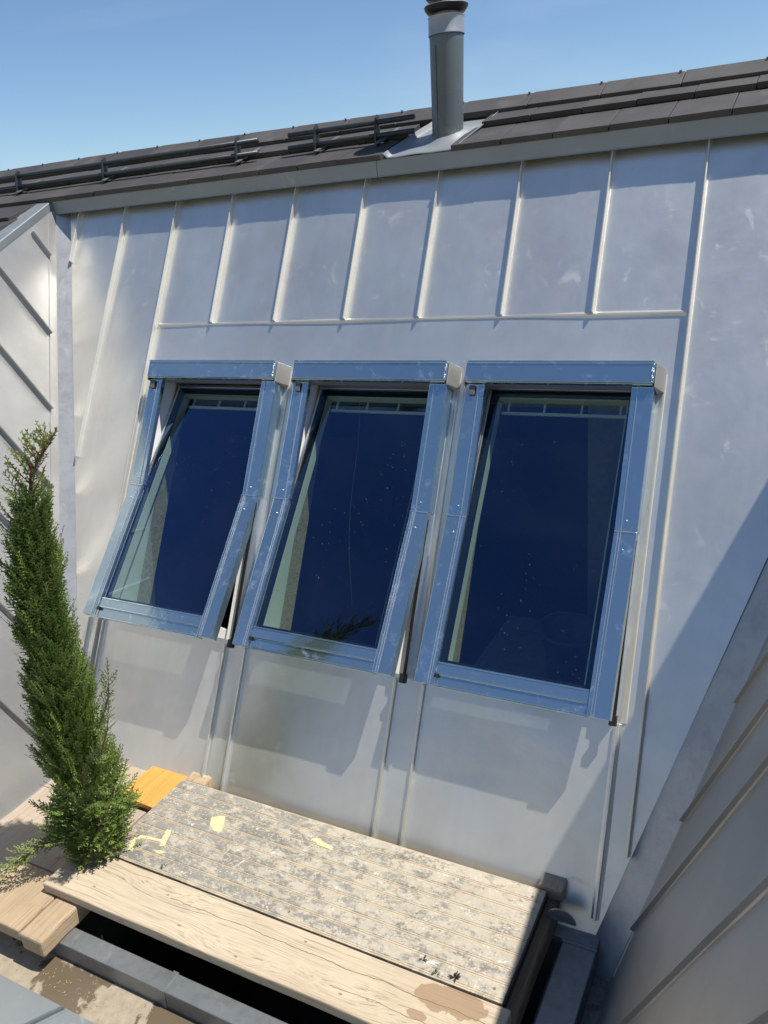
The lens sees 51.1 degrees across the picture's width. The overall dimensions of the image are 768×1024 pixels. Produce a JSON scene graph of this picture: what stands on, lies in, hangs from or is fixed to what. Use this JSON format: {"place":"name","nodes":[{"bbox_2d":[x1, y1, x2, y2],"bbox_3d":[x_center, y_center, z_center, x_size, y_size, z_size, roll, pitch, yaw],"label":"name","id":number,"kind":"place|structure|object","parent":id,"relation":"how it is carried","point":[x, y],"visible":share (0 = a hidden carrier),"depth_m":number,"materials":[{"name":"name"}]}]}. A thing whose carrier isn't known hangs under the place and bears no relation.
{"place":"outdoors","nodes":[
{"label":"outdoors","id":0,"kind":"place"},
{"bbox_2d":[0,0,767,170],"label":"sky","id":1,"kind":"structure","parent":0,"point":[79,78],"materials":[{"name":"blue"}]},
{"bbox_2d":[539,611,594,684],"bbox_3d":[0.974,0.696,4.128,0.362,0.406,0.350,6,23,27],"label":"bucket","id":2,"kind":"object","parent":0,"point":[566,636],"visible":0.7,"depth_m":4.08,"materials":[{"name":"blue plastic"}]},
{"bbox_3d":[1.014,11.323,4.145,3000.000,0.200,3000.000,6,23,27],"label":"ground","id":3,"kind":"structure","parent":0,"visible":0},
{"bbox_2d":[0,0,767,1023],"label":"building","id":4,"kind":"structure","parent":3,"relation":"on","point":[454,310],"depth_m":3.56,"materials":[{"name":"metal"}]},
{"bbox_2d":[20,897,90,956],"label":"beam end","id":5,"kind":"structure","parent":4,"relation":"on","point":[49,928],"depth_m":3.12,"materials":[{"name":"beige wood"}]},
{"bbox_2d":[43,847,510,1023],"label":"scaffold plank","id":6,"kind":"object","parent":5,"relation":"on","point":[347,984],"visible":0.94,"depth_m":2.85,"materials":[{"name":"beige wood"}]},
{"bbox_2d":[22,963,105,1019],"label":"wood chips","id":7,"kind":"object","parent":4,"relation":"on","point":[64,984],"visible":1,"depth_m":3.04,"materials":[{"name":"beige wood"}]},
{"bbox_2d":[0,762,129,874],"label":"weathered board","id":8,"kind":"object","parent":4,"relation":"on","point":[18,827],"visible":0.32,"depth_m":3.66,"materials":[{"name":"beige wood"}]},
{"bbox_2d":[0,420,152,880],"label":"conifer","id":9,"kind":"object","parent":8,"relation":"on","point":[65,722],"visible":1,"depth_m":3.09,"materials":[{"name":"green plant"}]},
{"bbox_2d":[27,808,146,873],"bbox_3d":[-1.311,1.458,3.570,0.290,0.056,0.436,6,23,27],"label":"weathered board","id":10,"kind":"object","parent":4,"relation":"on","point":[49,862],"visible":0.17,"depth_m":3.46,"materials":[{"name":"beige wood"}]},
{"bbox_2d":[105,766,145,796],"bbox_3d":[-1.249,1.330,3.909,0.134,0.053,0.254,6,23,27],"label":"weathered board","id":11,"kind":"object","parent":4,"relation":"on","point":[132,770],"visible":0.2,"depth_m":3.95,"materials":[{"name":"beige wood"}]},
{"bbox_2d":[124,766,187,809],"bbox_3d":[-1.083,1.307,3.811,0.246,0.025,0.240,7,23,30],"label":"orange board","id":12,"kind":"object","parent":11,"relation":"on","point":[156,784],"visible":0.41,"depth_m":3.81,"materials":[{"name":"orange wood"}]},
{"bbox_2d":[83,360,291,647],"bbox_3d":[-0.969,-0.075,4.039,0.869,1.263,0.943,6,23,27],"label":"roof window","id":13,"kind":"structure","parent":4,"relation":"in","point":[113,591],"depth_m":4.01,"materials":[{"name":"blue metal"}]},
{"bbox_2d":[186,772,210,786],"bbox_3d":[-0.872,1.275,3.812,0.120,0.054,0.083,6,23,27],"label":"timber block","id":14,"kind":"object","parent":4,"relation":"on","point":[195,777],"depth_m":3.79,"materials":[{"name":"beige wood"}]},
{"bbox_2d":[232,360,461,682],"bbox_3d":[-0.163,0.003,3.627,0.857,1.263,0.915,6,23,27],"label":"roof window","id":15,"kind":"structure","parent":4,"relation":"in","point":[431,383],"depth_m":3.58,"materials":[{"name":"blue metal"}]},
{"bbox_2d":[349,402,359,603],"bbox_3d":[-0.161,-0.138,4.285,0.040,1.152,0.516,1,21,17],"label":"cable","id":16,"kind":"object","parent":4,"relation":"hanging from","point":[350,505],"visible":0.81,"depth_m":4.29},
{"bbox_2d":[474,615,547,678],"bbox_3d":[1.155,1.276,4.482,1.200,0.948,0.850,6,23,27],"label":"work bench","id":17,"kind":"object","parent":4,"relation":"in","point":[515,645],"visible":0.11,"depth_m":4.55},
{"bbox_2d":[506,898,559,1023],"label":"support batten","id":18,"kind":"object","parent":4,"relation":"on","point":[528,973],"visible":0.64,"depth_m":2.77,"materials":[{"name":"black wood"}]},
{"bbox_2d":[106,779,547,1007],"bbox_3d":[-0.280,1.438,3.192,1.759,0.036,0.497,6,23,27],"label":"formwork panel","id":19,"kind":"object","parent":18,"relation":"on","point":[407,909],"visible":1,"depth_m":3.10,"materials":[{"name":"grey wood"}]},
{"bbox_2d":[56,809,166,877],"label":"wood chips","id":20,"kind":"object","parent":19,"relation":"on","point":[111,850],"visible":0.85,"depth_m":3.39,"materials":[{"name":"beige wood"}]},
{"bbox_2d":[448,971,460,981],"bbox_3d":[0.239,1.553,2.687,0.038,0.009,0.035,-15,22,-26],"label":"sprig","id":21,"kind":"object","parent":19,"relation":"on","point":[457,975],"visible":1,"depth_m":2.69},
{"bbox_2d":[546,908,575,925],"bbox_3d":[0.641,1.460,2.907,0.110,0.055,0.006,6,23,27],"label":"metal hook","id":22,"kind":"object","parent":18,"relation":"on","point":[560,915],"visible":1,"depth_m":2.90,"materials":[{"name":"metal"}]},
{"bbox_2d":[414,360,666,726],"bbox_3d":[0.617,0.078,3.231,0.836,1.263,0.867,6,23,27],"label":"roof window","id":23,"kind":"structure","parent":4,"relation":"in","point":[635,385],"depth_m":3.19,"materials":[{"name":"blue metal"}]},
{"bbox_2d":[538,872,566,901],"bbox_3d":[0.640,1.411,3.034,0.098,0.061,0.083,6,23,27],"label":"timber block","id":24,"kind":"object","parent":4,"relation":"on","point":[554,887],"depth_m":3.00,"materials":[{"name":"grey wood"}]},
{"bbox_2d":[587,405,626,615],"bbox_3d":[1.301,0.422,4.703,0.210,2.330,0.030,6,23,27],"label":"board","id":25,"kind":"object","parent":4,"relation":"in","point":[604,439],"visible":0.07,"depth_m":4.48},
{"bbox_3d":[-1.624,1.608,3.353,0.615,0.025,0.062,6,23,27],"label":"bearer","id":26,"kind":"object","parent":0,"visible":0},
{"bbox_2d":[0,862,57,940],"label":"weathered board","id":27,"kind":"object","parent":26,"relation":"on","point":[26,899],"visible":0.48,"depth_m":3.24,"materials":[{"name":"beige wood"}]}
]}

